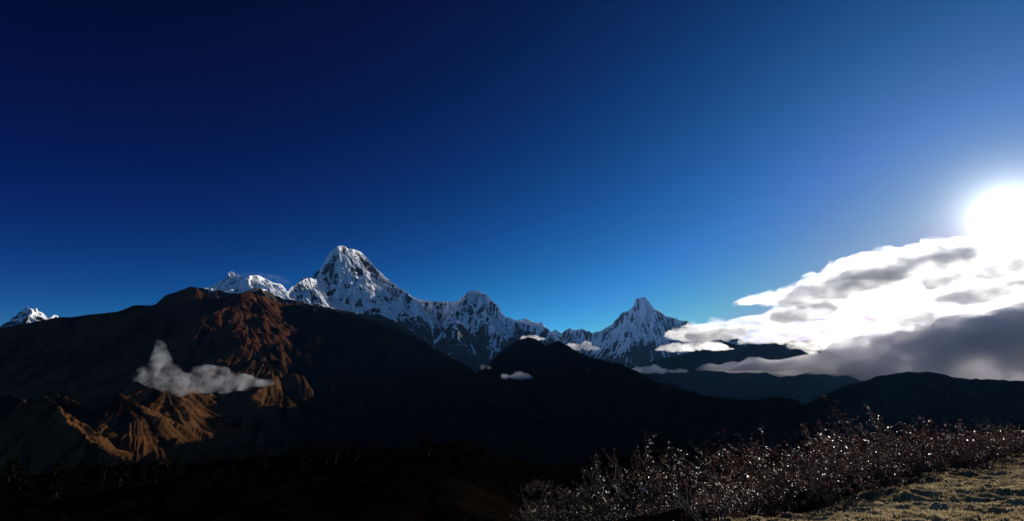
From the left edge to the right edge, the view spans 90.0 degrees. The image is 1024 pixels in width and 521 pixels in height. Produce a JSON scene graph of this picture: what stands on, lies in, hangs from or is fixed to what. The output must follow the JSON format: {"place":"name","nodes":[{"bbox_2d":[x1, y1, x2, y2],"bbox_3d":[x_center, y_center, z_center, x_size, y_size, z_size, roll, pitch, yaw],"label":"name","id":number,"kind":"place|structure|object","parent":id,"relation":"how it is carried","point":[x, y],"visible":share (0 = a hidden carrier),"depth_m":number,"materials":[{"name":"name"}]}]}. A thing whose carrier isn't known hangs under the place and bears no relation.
{"place":"outdoors","nodes":[
{"label":"outdoors","id":0,"kind":"place"},
{"bbox_2d":[0,307,57,328],"bbox_3d":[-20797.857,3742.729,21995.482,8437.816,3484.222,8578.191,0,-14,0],"label":"snow mountain","id":1,"kind":"structure","parent":0,"point":[26,315],"depth_m":21327.17,"materials":[{"name":"white snow"}]},
{"bbox_2d":[0,286,315,476],"bbox_3d":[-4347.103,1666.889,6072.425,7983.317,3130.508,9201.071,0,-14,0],"label":"brown hill","id":2,"kind":"structure","parent":0,"point":[190,374],"depth_m":4827.13,"materials":[{"name":"brown stone"}]},
{"bbox_2d":[207,272,286,295],"bbox_3d":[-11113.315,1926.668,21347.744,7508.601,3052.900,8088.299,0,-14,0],"label":"snow mountain","id":3,"kind":"structure","parent":0,"point":[231,282],"depth_m":20985.51,"materials":[{"name":"white snow"}]},
{"bbox_2d":[198,287,433,347],"bbox_3d":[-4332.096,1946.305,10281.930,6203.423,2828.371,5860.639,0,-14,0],"label":"rocky hill","id":4,"kind":"structure","parent":0,"point":[265,293],"depth_m":10981.82,"materials":[{"name":"black stone"}]},
{"bbox_2d":[281,245,443,350],"bbox_3d":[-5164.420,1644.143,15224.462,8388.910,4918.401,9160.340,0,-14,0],"label":"snow mountain","id":5,"kind":"structure","parent":0,"point":[344,278],"depth_m":14776.67,"materials":[{"name":"white snow"}]},
{"bbox_2d":[283,304,477,452],"bbox_3d":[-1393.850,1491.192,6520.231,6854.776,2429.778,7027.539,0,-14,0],"label":"scrub hill","id":6,"kind":"structure","parent":0,"point":[368,380],"depth_m":5653.39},
{"bbox_2d":[413,290,559,372],"bbox_3d":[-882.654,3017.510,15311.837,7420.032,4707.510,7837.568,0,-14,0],"label":"snow mountain","id":7,"kind":"structure","parent":0,"point":[479,332],"depth_m":14985.36,"materials":[{"name":"white snow"}]},
{"bbox_2d":[0,427,1023,520],"bbox_3d":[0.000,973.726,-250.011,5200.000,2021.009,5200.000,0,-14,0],"label":"hillside ground","id":8,"kind":"structure","parent":0,"point":[383,484],"depth_m":48.94,"materials":[{"name":"black soil"}]},
{"bbox_2d":[3,457,19,481],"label":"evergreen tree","id":9,"kind":"object","parent":8,"relation":"on","point":[11,467],"visible":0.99,"depth_m":93.05,"materials":[{"name":"black plant"}]},
{"bbox_2d":[5,457,24,476],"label":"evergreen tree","id":10,"kind":"object","parent":8,"relation":"on","point":[20,468],"visible":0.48,"depth_m":103.45,"materials":[{"name":"black plant"}]},
{"bbox_2d":[13,470,26,491],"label":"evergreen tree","id":11,"kind":"object","parent":8,"relation":"on","point":[19,486],"visible":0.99,"depth_m":86.51,"materials":[{"name":"black plant"}]},
{"bbox_2d":[48,461,61,479],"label":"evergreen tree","id":12,"kind":"object","parent":8,"relation":"on","point":[55,470],"visible":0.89,"depth_m":93.79,"materials":[{"name":"black plant"}]},
{"bbox_2d":[44,473,66,498],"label":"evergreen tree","id":13,"kind":"object","parent":8,"relation":"on","point":[54,478],"visible":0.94,"depth_m":72.92,"materials":[{"name":"black plant"}]},
{"bbox_2d":[99,460,109,478],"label":"evergreen tree","id":14,"kind":"object","parent":8,"relation":"on","point":[105,467],"visible":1,"depth_m":104.37,"materials":[{"name":"black plant"}]},
{"bbox_2d":[109,461,128,487],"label":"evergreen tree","id":15,"kind":"object","parent":8,"relation":"on","point":[123,472],"visible":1,"depth_m":95.83,"materials":[{"name":"black plant"}]},
{"bbox_2d":[147,460,161,476],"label":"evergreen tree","id":16,"kind":"object","parent":8,"relation":"on","point":[155,463],"visible":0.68,"depth_m":116.42,"materials":[{"name":"black plant"}]},
{"bbox_2d":[300,448,312,467],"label":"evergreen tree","id":17,"kind":"object","parent":8,"relation":"on","point":[309,461],"visible":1,"depth_m":91.01,"materials":[{"name":"black plant"}]},
{"bbox_2d":[322,449,333,466],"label":"evergreen tree","id":18,"kind":"object","parent":8,"relation":"on","point":[327,460],"visible":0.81,"depth_m":109.15,"materials":[{"name":"black plant"}]},
{"bbox_2d":[330,439,341,463],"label":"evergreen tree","id":19,"kind":"object","parent":8,"relation":"on","point":[337,452],"visible":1,"depth_m":102.65,"materials":[{"name":"black plant"}]},
{"bbox_2d":[422,434,432,455],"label":"evergreen tree","id":20,"kind":"object","parent":8,"relation":"on","point":[424,443],"visible":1,"depth_m":117.61,"materials":[{"name":"black plant"}]},
{"bbox_2d":[523,483,535,495],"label":"rhododendron shrub","id":21,"kind":"object","parent":8,"relation":"on","point":[527,486],"visible":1,"depth_m":58.80,"materials":[{"name":"brown plant"}]},
{"bbox_2d":[554,484,567,495],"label":"rhododendron shrub","id":22,"kind":"object","parent":8,"relation":"on","point":[560,489],"visible":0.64,"depth_m":61.45,"materials":[{"name":"brown plant"}]},
{"bbox_2d":[980,416,1017,437],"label":"rhododendron shrub","id":23,"kind":"object","parent":8,"relation":"on","point":[998,429],"visible":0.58,"depth_m":55.15,"materials":[{"name":"brown plant"}]},
{"bbox_2d":[997,422,1021,435],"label":"rhododendron shrub","id":24,"kind":"object","parent":8,"relation":"on","point":[1011,429],"visible":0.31,"depth_m":57.95,"materials":[{"name":"brown plant"}]},
{"bbox_2d":[0,0,1023,380],"label":"sky","id":25,"kind":"structure","parent":0,"point":[845,177],"materials":[{"name":"blue"}]},
{"bbox_2d":[517,319,562,342],"bbox_3d":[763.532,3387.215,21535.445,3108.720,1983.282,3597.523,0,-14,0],"label":"snow mountain","id":26,"kind":"structure","parent":0,"point":[536,323],"depth_m":21925.61,"materials":[{"name":"snow"}]},
{"bbox_2d":[438,337,860,467],"bbox_3d":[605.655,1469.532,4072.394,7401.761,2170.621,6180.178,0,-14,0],"label":"forest hill","id":27,"kind":"structure","parent":0,"point":[558,403],"depth_m":3655.63,"materials":[{"name":"black plant"}]},
{"bbox_2d":[552,297,754,367],"bbox_3d":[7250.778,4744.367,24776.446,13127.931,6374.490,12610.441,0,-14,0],"label":"snow mountain","id":28,"kind":"structure","parent":0,"point":[642,330],"depth_m":24623.09,"materials":[{"name":"white snow"}]},
{"bbox_2d":[424,453,1023,520],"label":"grass slope","id":29,"kind":"structure","parent":0,"point":[449,499],"depth_m":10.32,"materials":[{"name":"plant"}]},
{"bbox_2d":[509,505,537,520],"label":"rhododendron shrub","id":30,"kind":"object","parent":29,"relation":"on","point":[522,514],"visible":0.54,"depth_m":30.76,"materials":[{"name":"brown plant"}]},
{"bbox_2d":[522,497,543,520],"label":"rhododendron shrub","id":31,"kind":"object","parent":29,"relation":"on","point":[535,507],"visible":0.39,"depth_m":41.65,"materials":[{"name":"brown plant"}]},
{"bbox_2d":[511,481,561,520],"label":"rhododendron shrub","id":32,"kind":"object","parent":29,"relation":"on","point":[545,516],"visible":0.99,"depth_m":13.64,"materials":[{"name":"brown plant"}]},
{"bbox_2d":[525,507,553,520],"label":"rhododendron shrub","id":33,"kind":"object","parent":29,"relation":"on","point":[538,513],"visible":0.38,"depth_m":24.90,"materials":[{"name":"brown plant"}]},
{"bbox_2d":[539,488,581,520],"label":"rhododendron shrub","id":34,"kind":"object","parent":29,"relation":"on","point":[558,505],"visible":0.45,"depth_m":20.70,"materials":[{"name":"brown plant"}]},
{"bbox_2d":[554,487,600,520],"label":"rhododendron shrub","id":35,"kind":"object","parent":29,"relation":"on","point":[582,512],"visible":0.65,"depth_m":13.79,"materials":[{"name":"brown plant"}]},
{"bbox_2d":[542,446,647,520],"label":"rhododendron shrub","id":36,"kind":"object","parent":29,"relation":"on","point":[567,508],"visible":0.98,"depth_m":11.79,"materials":[{"name":"brown plant"}]},
{"bbox_2d":[565,450,645,520],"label":"rhododendron shrub","id":37,"kind":"object","parent":29,"relation":"on","point":[642,499],"visible":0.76,"depth_m":13.14,"materials":[{"name":"brown plant"}]},
{"bbox_2d":[590,490,633,520],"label":"rhododendron shrub","id":38,"kind":"object","parent":29,"relation":"on","point":[611,507],"visible":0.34,"depth_m":20.93,"materials":[{"name":"brown plant"}]},
{"bbox_2d":[599,483,660,520],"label":"rhododendron shrub","id":39,"kind":"object","parent":29,"relation":"on","point":[636,511],"visible":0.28,"depth_m":19.12,"materials":[{"name":"brown plant"}]},
{"bbox_2d":[603,428,692,515],"bbox_3d":[3.954,6.028,14.395,2.493,2.410,2.511,10,-17,-33],"label":"rhododendron shrub","id":40,"kind":"object","parent":29,"relation":"on","point":[655,511],"visible":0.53,"depth_m":14.39,"materials":[{"name":"brown plant"}]},
{"bbox_2d":[624,447,707,512],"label":"rhododendron shrub","id":41,"kind":"object","parent":29,"relation":"on","point":[661,484],"visible":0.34,"depth_m":16.68,"materials":[{"name":"brown plant"}]},
{"bbox_2d":[636,456,706,511],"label":"rhododendron shrub","id":42,"kind":"object","parent":29,"relation":"on","point":[675,489],"visible":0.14,"depth_m":18.13,"materials":[{"name":"brown plant"}]},
{"bbox_2d":[651,451,725,518],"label":"rhododendron shrub","id":43,"kind":"object","parent":29,"relation":"on","point":[687,486],"visible":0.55,"depth_m":12.60,"materials":[{"name":"brown plant"}]},
{"bbox_2d":[633,436,765,518],"bbox_3d":[4.296,5.002,11.623,2.729,2.048,2.019,-8,-16,28],"label":"rhododendron shrub","id":44,"kind":"object","parent":29,"relation":"on","point":[722,467],"visible":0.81,"depth_m":11.66,"materials":[{"name":"brown plant"}]},
{"bbox_2d":[657,464,753,520],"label":"rhododendron shrub","id":45,"kind":"object","parent":29,"relation":"on","point":[728,487],"visible":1,"depth_m":7.29,"materials":[{"name":"brown plant"}]},
{"bbox_2d":[657,429,756,510],"bbox_3d":[5.271,5.845,14.051,2.463,2.269,1.891,4,-15,-16],"label":"rhododendron shrub","id":46,"kind":"object","parent":29,"relation":"on","point":[701,471],"visible":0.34,"depth_m":14.20,"materials":[{"name":"brown plant"}]},
{"bbox_2d":[684,481,736,520],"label":"rhododendron shrub","id":47,"kind":"object","parent":29,"relation":"on","point":[706,503],"visible":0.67,"depth_m":9.13,"materials":[{"name":"brown plant"}]},
{"bbox_2d":[696,486,759,518],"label":"rhododendron shrub","id":48,"kind":"object","parent":29,"relation":"on","point":[731,506],"visible":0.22,"depth_m":9.48,"materials":[{"name":"brown plant"}]},
{"bbox_2d":[696,448,764,494],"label":"rhododendron shrub","id":49,"kind":"object","parent":29,"relation":"on","point":[732,475],"visible":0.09,"depth_m":17.11,"materials":[{"name":"brown plant"}]},
{"bbox_2d":[700,480,761,518],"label":"rhododendron shrub","id":50,"kind":"object","parent":29,"relation":"on","point":[743,500],"visible":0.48,"depth_m":8.12,"materials":[{"name":"brown plant"}]},
{"bbox_2d":[725,476,782,517],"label":"rhododendron shrub","id":51,"kind":"object","parent":29,"relation":"on","point":[758,500],"visible":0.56,"depth_m":8.65,"materials":[{"name":"brown plant"}]},
{"bbox_2d":[712,440,803,508],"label":"rhododendron shrub","id":52,"kind":"object","parent":29,"relation":"on","point":[758,464],"visible":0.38,"depth_m":12.62,"materials":[{"name":"brown plant"}]},
{"bbox_2d":[729,444,804,494],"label":"rhododendron shrub","id":53,"kind":"object","parent":29,"relation":"on","point":[771,461],"visible":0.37,"depth_m":13.94,"materials":[{"name":"brown plant"}]},
{"bbox_2d":[723,425,813,495],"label":"rhododendron shrub","id":54,"kind":"object","parent":29,"relation":"on","point":[754,458],"visible":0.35,"depth_m":15.73,"materials":[{"name":"brown plant"}]},
{"bbox_2d":[744,467,818,517],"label":"rhododendron shrub","id":55,"kind":"object","parent":29,"relation":"on","point":[766,485],"visible":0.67,"depth_m":9.75,"materials":[{"name":"brown plant"}]},
{"bbox_2d":[731,462,836,517],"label":"rhododendron shrub","id":56,"kind":"object","parent":29,"relation":"on","point":[799,487],"visible":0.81,"depth_m":9.16,"materials":[{"name":"brown plant"}]},
{"bbox_2d":[761,465,819,504],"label":"rhododendron shrub","id":57,"kind":"object","parent":29,"relation":"on","point":[796,469],"visible":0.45,"depth_m":10.94,"materials":[{"name":"brown plant"}]},
{"bbox_2d":[769,434,826,485],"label":"rhododendron shrub","id":58,"kind":"object","parent":29,"relation":"on","point":[778,455],"visible":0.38,"depth_m":16.18,"materials":[{"name":"brown plant"}]},
{"bbox_2d":[781,457,843,498],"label":"rhododendron shrub","id":59,"kind":"object","parent":29,"relation":"on","point":[803,472],"visible":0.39,"depth_m":11.49,"materials":[{"name":"brown plant"}]},
{"bbox_2d":[790,444,843,485],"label":"rhododendron shrub","id":60,"kind":"object","parent":29,"relation":"on","point":[802,463],"visible":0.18,"depth_m":19.35,"materials":[{"name":"brown plant"}]},
{"bbox_2d":[796,473,839,506],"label":"rhododendron shrub","id":61,"kind":"object","parent":29,"relation":"on","point":[830,483],"visible":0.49,"depth_m":9.62,"materials":[{"name":"brown plant"}]},
{"bbox_2d":[779,429,872,494],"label":"rhododendron shrub","id":62,"kind":"object","parent":29,"relation":"on","point":[841,456],"visible":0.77,"depth_m":10.70,"materials":[{"name":"brown plant"}]},
{"bbox_2d":[781,450,881,506],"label":"rhododendron shrub","id":63,"kind":"object","parent":29,"relation":"on","point":[819,491],"visible":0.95,"depth_m":8.74,"materials":[{"name":"brown plant"}]},
{"bbox_2d":[802,434,870,477],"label":"rhododendron shrub","id":64,"kind":"object","parent":29,"relation":"on","point":[838,447],"visible":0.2,"depth_m":16.04,"materials":[{"name":"brown plant"}]},
{"bbox_2d":[804,432,868,477],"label":"rhododendron shrub","id":65,"kind":"object","parent":29,"relation":"on","point":[833,453],"visible":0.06,"depth_m":18.17,"materials":[{"name":"brown plant"}]},
{"bbox_2d":[811,440,864,487],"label":"rhododendron shrub","id":66,"kind":"object","parent":29,"relation":"on","point":[835,465],"visible":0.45,"depth_m":11.69,"materials":[{"name":"brown plant"}]},
{"bbox_2d":[816,448,870,485],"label":"rhododendron shrub","id":67,"kind":"object","parent":29,"relation":"on","point":[848,467],"visible":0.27,"depth_m":12.33,"materials":[{"name":"brown plant"}]},
{"bbox_2d":[805,420,886,468],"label":"rhododendron shrub","id":68,"kind":"object","parent":29,"relation":"on","point":[831,441],"visible":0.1,"depth_m":19.47,"materials":[{"name":"brown plant"}]},
{"bbox_2d":[802,416,897,484],"bbox_3d":[9.423,5.486,14.437,2.268,2.089,1.741,4,-15,-16],"label":"rhododendron shrub","id":69,"kind":"object","parent":29,"relation":"on","point":[851,451],"visible":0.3,"depth_m":14.61,"materials":[{"name":"brown plant"}]},
{"bbox_2d":[801,414,912,483],"bbox_3d":[8.504,4.913,13.128,2.090,1.930,2.645,8,-17,-29],"label":"rhododendron shrub","id":70,"kind":"object","parent":29,"relation":"on","point":[834,444],"visible":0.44,"depth_m":13.00,"materials":[{"name":"brown plant"}]},
{"bbox_2d":[842,451,896,482],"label":"rhododendron shrub","id":71,"kind":"object","parent":29,"relation":"on","point":[868,469],"visible":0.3,"depth_m":11.13,"materials":[{"name":"brown plant"}]},
{"bbox_2d":[844,435,899,471],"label":"rhododendron shrub","id":72,"kind":"object","parent":29,"relation":"on","point":[875,448],"visible":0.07,"depth_m":16.51,"materials":[{"name":"brown plant"}]},
{"bbox_2d":[842,445,909,490],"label":"rhododendron shrub","id":73,"kind":"object","parent":29,"relation":"on","point":[875,454],"visible":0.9,"depth_m":9.82,"materials":[{"name":"brown plant"}]},
{"bbox_2d":[822,395,937,471],"bbox_3d":[15.230,7.813,20.987,3.711,4.453,4.833,9,-17,-31],"label":"rhododendron shrub","id":74,"kind":"object","parent":29,"relation":"on","point":[848,430],"visible":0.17,"depth_m":22.15,"materials":[{"name":"brown plant"}]},
{"bbox_2d":[858,452,908,480],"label":"rhododendron shrub","id":75,"kind":"object","parent":29,"relation":"on","point":[894,462],"visible":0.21,"depth_m":12.43,"materials":[{"name":"brown plant"}]},
{"bbox_2d":[866,454,906,487],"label":"rhododendron shrub","id":76,"kind":"object","parent":29,"relation":"on","point":[898,470],"visible":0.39,"depth_m":10.24,"materials":[{"name":"brown plant"}]},
{"bbox_2d":[869,439,931,470],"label":"rhododendron shrub","id":77,"kind":"object","parent":29,"relation":"on","point":[899,463],"visible":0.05,"depth_m":19.50,"materials":[{"name":"brown plant"}]},
{"bbox_2d":[858,403,948,482],"bbox_3d":[8.536,4.101,11.444,1.483,1.780,1.932,-3,-15,10],"label":"rhododendron shrub","id":78,"kind":"object","parent":29,"relation":"on","point":[882,445],"visible":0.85,"depth_m":11.52,"materials":[{"name":"brown plant"}]},
{"bbox_2d":[862,424,952,469],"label":"rhododendron shrub","id":79,"kind":"object","parent":29,"relation":"on","point":[915,437],"visible":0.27,"depth_m":14.87,"materials":[{"name":"brown plant"}]},
{"bbox_2d":[891,438,929,471],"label":"rhododendron shrub","id":80,"kind":"object","parent":29,"relation":"on","point":[908,465],"visible":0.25,"depth_m":14.21,"materials":[{"name":"brown plant"}]},
{"bbox_2d":[893,438,934,473],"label":"rhododendron shrub","id":81,"kind":"object","parent":29,"relation":"on","point":[914,469],"visible":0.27,"depth_m":13.15,"materials":[{"name":"brown plant"}]},
{"bbox_2d":[900,439,946,473],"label":"rhododendron shrub","id":82,"kind":"object","parent":29,"relation":"on","point":[932,461],"visible":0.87,"depth_m":11.56,"materials":[{"name":"brown plant"}]},
{"bbox_2d":[868,416,980,474],"bbox_3d":[10.045,4.736,12.644,2.005,1.788,1.406,-8,-16,28],"label":"rhododendron shrub","id":83,"kind":"object","parent":29,"relation":"on","point":[932,445],"visible":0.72,"depth_m":12.51,"materials":[{"name":"brown plant"}]},
{"bbox_2d":[902,414,969,467],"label":"rhododendron shrub","id":84,"kind":"object","parent":29,"relation":"on","point":[926,424],"visible":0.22,"depth_m":17.23,"materials":[{"name":"brown plant"}]},
{"bbox_2d":[921,441,967,468],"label":"rhododendron shrub","id":85,"kind":"object","parent":29,"relation":"on","point":[946,454],"visible":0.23,"depth_m":14.05,"materials":[{"name":"brown plant"}]},
{"bbox_2d":[924,427,982,459],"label":"rhododendron shrub","id":86,"kind":"object","parent":29,"relation":"on","point":[958,430],"visible":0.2,"depth_m":15.91,"materials":[{"name":"brown plant"}]},
{"bbox_2d":[927,433,991,468],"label":"rhododendron shrub","id":87,"kind":"object","parent":29,"relation":"on","point":[948,452],"visible":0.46,"depth_m":13.03,"materials":[{"name":"brown plant"}]},
{"bbox_2d":[933,432,993,466],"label":"rhododendron shrub","id":88,"kind":"object","parent":29,"relation":"on","point":[955,441],"visible":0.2,"depth_m":14.46,"materials":[{"name":"brown plant"}]},
{"bbox_2d":[943,445,991,469],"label":"rhododendron shrub","id":89,"kind":"object","parent":29,"relation":"on","point":[968,461],"visible":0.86,"depth_m":12.33,"materials":[{"name":"brown plant"}]},
{"bbox_2d":[947,431,999,461],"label":"rhododendron shrub","id":90,"kind":"object","parent":29,"relation":"on","point":[977,434],"visible":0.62,"depth_m":13.85,"materials":[{"name":"brown plant"}]},
{"bbox_2d":[959,423,1014,463],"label":"rhododendron shrub","id":91,"kind":"object","parent":29,"relation":"on","point":[997,449],"visible":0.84,"depth_m":13.12,"materials":[{"name":"brown plant"}]},
{"bbox_2d":[971,433,1020,458],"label":"rhododendron shrub","id":92,"kind":"object","parent":29,"relation":"on","point":[1004,450],"visible":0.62,"depth_m":14.01,"materials":[{"name":"brown plant"}]},
{"bbox_2d":[972,419,1023,456],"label":"rhododendron shrub","id":93,"kind":"object","parent":29,"relation":"on","point":[998,435],"visible":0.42,"depth_m":14.85,"materials":[{"name":"brown plant"}]},
{"bbox_2d":[983,426,1023,453],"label":"rhododendron shrub","id":94,"kind":"object","parent":29,"relation":"on","point":[1015,443],"visible":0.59,"depth_m":14.93,"materials":[{"name":"brown plant"}]},
{"bbox_2d":[995,436,1022,454],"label":"rhododendron shrub","id":95,"kind":"object","parent":29,"relation":"on","point":[1010,446],"visible":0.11,"depth_m":15.67,"materials":[{"name":"brown plant"}]},
{"bbox_2d":[998,423,1022,446],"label":"rhododendron shrub","id":96,"kind":"object","parent":29,"relation":"on","point":[1012,435],"visible":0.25,"depth_m":18.86,"materials":[{"name":"brown plant"}]},
{"bbox_2d":[1007,431,1023,453],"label":"rhododendron shrub","id":97,"kind":"object","parent":29,"relation":"on","point":[1018,442],"visible":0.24,"depth_m":15.94,"materials":[{"name":"brown plant"}]},
{"bbox_2d":[629,340,888,404],"bbox_3d":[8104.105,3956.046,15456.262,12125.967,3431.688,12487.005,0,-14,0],"label":"distant hill","id":98,"kind":"structure","parent":0,"point":[805,372],"depth_m":15561.85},
{"bbox_2d":[805,371,1023,440],"bbox_3d":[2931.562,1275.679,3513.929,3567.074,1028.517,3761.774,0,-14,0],"label":"valley hill","id":99,"kind":"structure","parent":0,"point":[904,397],"depth_m":3467.23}
]}

